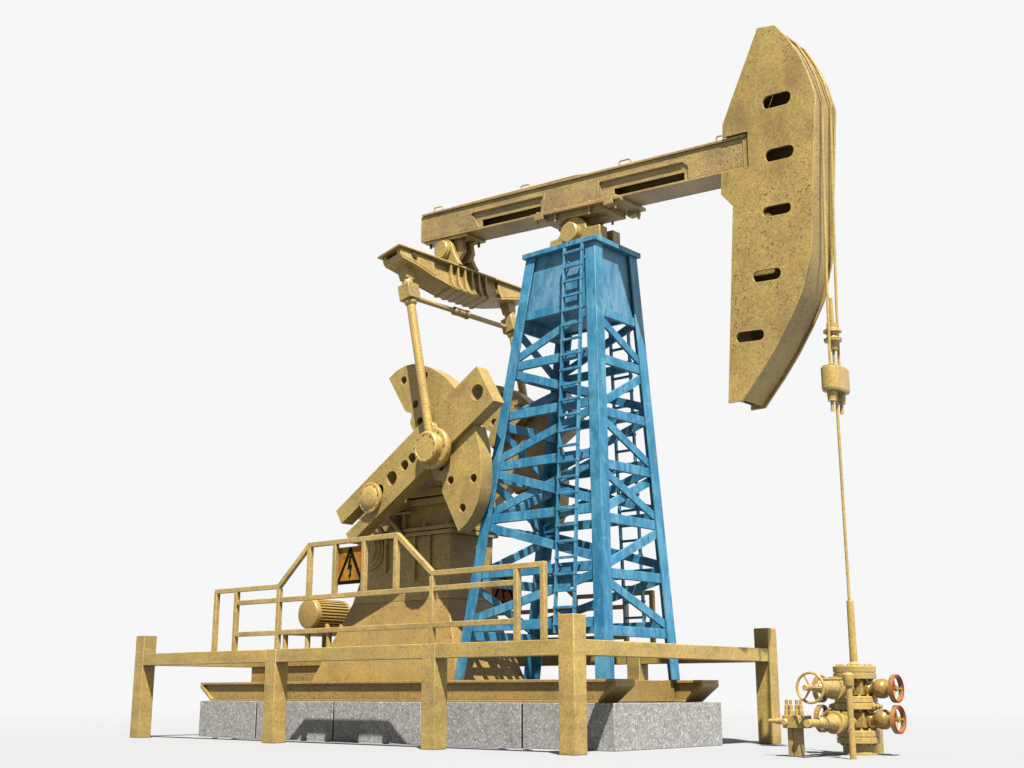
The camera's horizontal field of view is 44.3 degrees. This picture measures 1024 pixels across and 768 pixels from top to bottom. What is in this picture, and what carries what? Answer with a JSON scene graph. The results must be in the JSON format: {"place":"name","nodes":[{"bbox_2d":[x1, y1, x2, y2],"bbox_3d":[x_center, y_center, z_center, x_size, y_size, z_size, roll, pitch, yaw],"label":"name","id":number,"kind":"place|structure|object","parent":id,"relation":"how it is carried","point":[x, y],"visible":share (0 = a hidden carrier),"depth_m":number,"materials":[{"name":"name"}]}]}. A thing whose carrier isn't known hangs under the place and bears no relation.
{"place":"outdoors","nodes":[
{"label":"outdoors","id":0,"kind":"place"},
{"bbox_2d":[0,694,1023,767],"bbox_3d":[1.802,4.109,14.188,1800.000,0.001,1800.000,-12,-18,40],"label":"ground","id":1,"kind":"structure","parent":0,"point":[93,730],"depth_m":14.70,"materials":[{"name":"white"}]},
{"bbox_2d":[198,701,256,737],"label":"foundation block","id":2,"kind":"structure","parent":1,"relation":"on","point":[235,719],"depth_m":17.79,"materials":[{"name":"grey concrete"}]},
{"bbox_2d":[200,679,718,702],"bbox_3d":[-1.038,4.089,16.746,7.540,0.255,2.070,-12,-18,40],"label":"skid frame","id":3,"kind":"object","parent":2,"relation":"on","point":[598,690],"visible":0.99,"depth_m":15.06,"materials":[{"name":"orange paint"}]},
{"bbox_2d":[243,632,337,681],"bbox_3d":[-2.888,4.009,18.428,1.950,0.699,1.080,-12,-18,40],"label":"motor stand","id":4,"kind":"object","parent":3,"relation":"on","point":[302,671],"visible":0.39,"depth_m":17.94,"materials":[{"name":"orange paint"}]},
{"bbox_2d":[298,599,349,628],"bbox_3d":[-2.669,3.379,18.324,0.498,0.470,0.810,-12,-18,40],"label":"electric motor","id":5,"kind":"object","parent":4,"relation":"on","point":[324,613],"visible":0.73,"depth_m":18.07,"materials":[{"name":"yellow paint"}]},
{"bbox_2d":[211,532,547,650],"bbox_3d":[-1.822,2.489,15.137,5.782,1.302,0.060,-12,-18,40],"label":"handrail","id":6,"kind":"object","parent":3,"relation":"on","point":[432,588],"visible":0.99,"depth_m":14.87,"materials":[{"name":"metal"}]},
{"bbox_2d":[337,545,361,584],"bbox_3d":[-1.972,2.214,15.373,0.550,0.455,0.021,-12,-18,40],"label":"warning sign","id":7,"kind":"object","parent":6,"relation":"attached to","point":[349,565],"visible":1,"depth_m":15.37,"materials":[{"name":"metal"}]},
{"bbox_2d":[312,474,523,680],"bbox_3d":[-1.294,2.627,17.335,2.775,2.861,1.317,-12,-18,40],"label":"gear reducer","id":8,"kind":"object","parent":3,"relation":"on","point":[425,527],"visible":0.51,"depth_m":16.76,"materials":[{"name":"orange paint"}]},
{"bbox_2d":[393,499,412,512],"bbox_3d":[-1.249,1.695,17.524,0.320,0.320,1.496,-12,-18,40],"label":"crank shaft","id":9,"kind":"object","parent":8,"relation":"attached to","point":[402,507],"visible":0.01,"depth_m":17.07,"materials":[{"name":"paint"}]},
{"bbox_2d":[336,364,503,544],"bbox_3d":[-1.243,0.859,16.588,2.903,2.327,0.421,-12,-18,40],"label":"crank","id":10,"kind":"object","parent":9,"relation":"attached to","point":[463,411],"visible":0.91,"depth_m":16.20,"materials":[{"name":"paint"}]},
{"bbox_2d":[397,265,450,469],"bbox_3d":[-1.187,-0.312,16.510,0.928,2.929,0.234,-12,-18,40],"label":"pitman arm","id":11,"kind":"object","parent":10,"relation":"attached to","point":[432,448],"visible":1,"depth_m":16.32},
{"bbox_2d":[482,385,584,531],"bbox_3d":[-0.150,1.158,17.803,2.903,2.327,0.421,-12,-18,40],"label":"crank","id":12,"kind":"object","parent":9,"relation":"attached to","point":[519,401],"visible":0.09,"depth_m":17.47,"materials":[{"name":"paint"}]},
{"bbox_2d":[500,302,527,395],"bbox_3d":[0.209,0.070,18.063,0.928,2.929,0.234,-12,-18,40],"label":"pitman arm","id":13,"kind":"object","parent":12,"relation":"attached to","point":[508,310],"visible":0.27,"depth_m":18.38},
{"bbox_2d":[454,234,679,679],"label":"steel tower","id":14,"kind":"structure","parent":3,"relation":"on","point":[589,285],"depth_m":15.66,"materials":[{"name":"blue metal"}]},
{"bbox_2d":[550,217,619,246],"bbox_3d":[0.948,-1.910,16.445,0.960,0.434,0.675,-12,-18,40],"label":"bearing","id":15,"kind":"object","parent":14,"relation":"on","point":[574,228],"visible":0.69,"depth_m":16.19,"materials":[{"name":"paint"}]},
{"bbox_2d":[421,25,835,410],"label":"walking beam","id":16,"kind":"structure","parent":15,"relation":"on","point":[760,166],"depth_m":14.51,"materials":[{"name":"metal"}]},
{"bbox_2d":[377,233,520,328],"bbox_3d":[-0.812,-1.495,17.914,0.820,1.191,2.700,-12,-18,40],"label":"equalizer","id":17,"kind":"object","parent":16,"relation":"hanging from","point":[449,272],"visible":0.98,"depth_m":17.72,"materials":[{"name":"paint"}]},
{"bbox_2d":[783,33,850,599],"bbox_3d":[3.383,-0.631,13.932,0.602,7.284,0.400,-12,-18,40],"label":"rod hanger","id":18,"kind":"object","parent":16,"relation":"hanging from","point":[835,381],"visible":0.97,"depth_m":13.72,"materials":[{"name":"paint"}]},
{"bbox_2d":[497,574,655,642],"bbox_3d":[-0.253,3.417,18.912,5.782,1.302,0.060,-12,-18,40],"label":"handrail","id":19,"kind":"object","parent":3,"relation":"on","point":[651,593],"visible":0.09,"depth_m":17.41,"materials":[{"name":"metal"}]},
{"bbox_2d":[491,577,512,602],"bbox_3d":[-0.120,3.067,18.843,0.550,0.455,0.021,-12,-18,40],"label":"warning sign","id":20,"kind":"object","parent":19,"relation":"attached to","point":[503,595],"visible":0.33,"depth_m":18.83,"materials":[{"name":"orange metal"}]},
{"bbox_2d":[256,701,334,740],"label":"foundation block","id":21,"kind":"structure","parent":1,"relation":"on","point":[310,720],"depth_m":16.69,"materials":[{"name":"grey concrete"}]},
{"bbox_2d":[333,701,420,743],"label":"foundation block","id":22,"kind":"structure","parent":1,"relation":"on","point":[379,722],"depth_m":15.82,"materials":[{"name":"grey concrete"}]},
{"bbox_2d":[130,613,781,755],"bbox_3d":[-1.010,4.015,16.739,7.938,1.397,4.114,-12,-18,40],"label":"guard fence","id":23,"kind":"object","parent":1,"relation":"on","point":[571,652],"visible":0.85,"depth_m":14.77,"materials":[{"name":"yellow metal"}]},
{"bbox_2d":[446,702,530,747],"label":"foundation block","id":24,"kind":"structure","parent":1,"relation":"on","point":[488,724],"depth_m":14.65,"materials":[{"name":"grey concrete"}]},
{"bbox_2d":[523,702,722,751],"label":"foundation block","id":25,"kind":"structure","parent":1,"relation":"on","point":[623,726],"depth_m":14.06,"materials":[{"name":"grey concrete"}]},
{"bbox_2d":[768,699,811,756],"bbox_3d":[2.724,3.405,12.469,0.424,0.544,0.248,-12,-18,40],"label":"valve manifold","id":26,"kind":"object","parent":1,"relation":"on","point":[792,722],"visible":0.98,"depth_m":12.36,"materials":[{"name":"paint"}]},
{"bbox_2d":[819,672,856,758],"bbox_3d":[3.107,3.163,12.018,0.378,0.799,0.105,-12,-18,40],"label":"standpipe","id":27,"kind":"object","parent":1,"relation":"on","point":[847,679],"visible":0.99,"depth_m":11.93,"materials":[{"name":"metal"}]},
{"bbox_2d":[796,600,906,755],"bbox_3d":[3.345,2.948,12.694,0.886,1.540,1.555,-12,-18,40],"label":"wellhead","id":28,"kind":"object","parent":1,"relation":"on","point":[870,723],"visible":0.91,"depth_m":12.64,"materials":[{"name":"paint"}]},
{"bbox_2d":[0,0,1023,693],"label":"sky","id":29,"kind":"structure","parent":0,"point":[204,331],"materials":[{"name":"white"}]}
]}

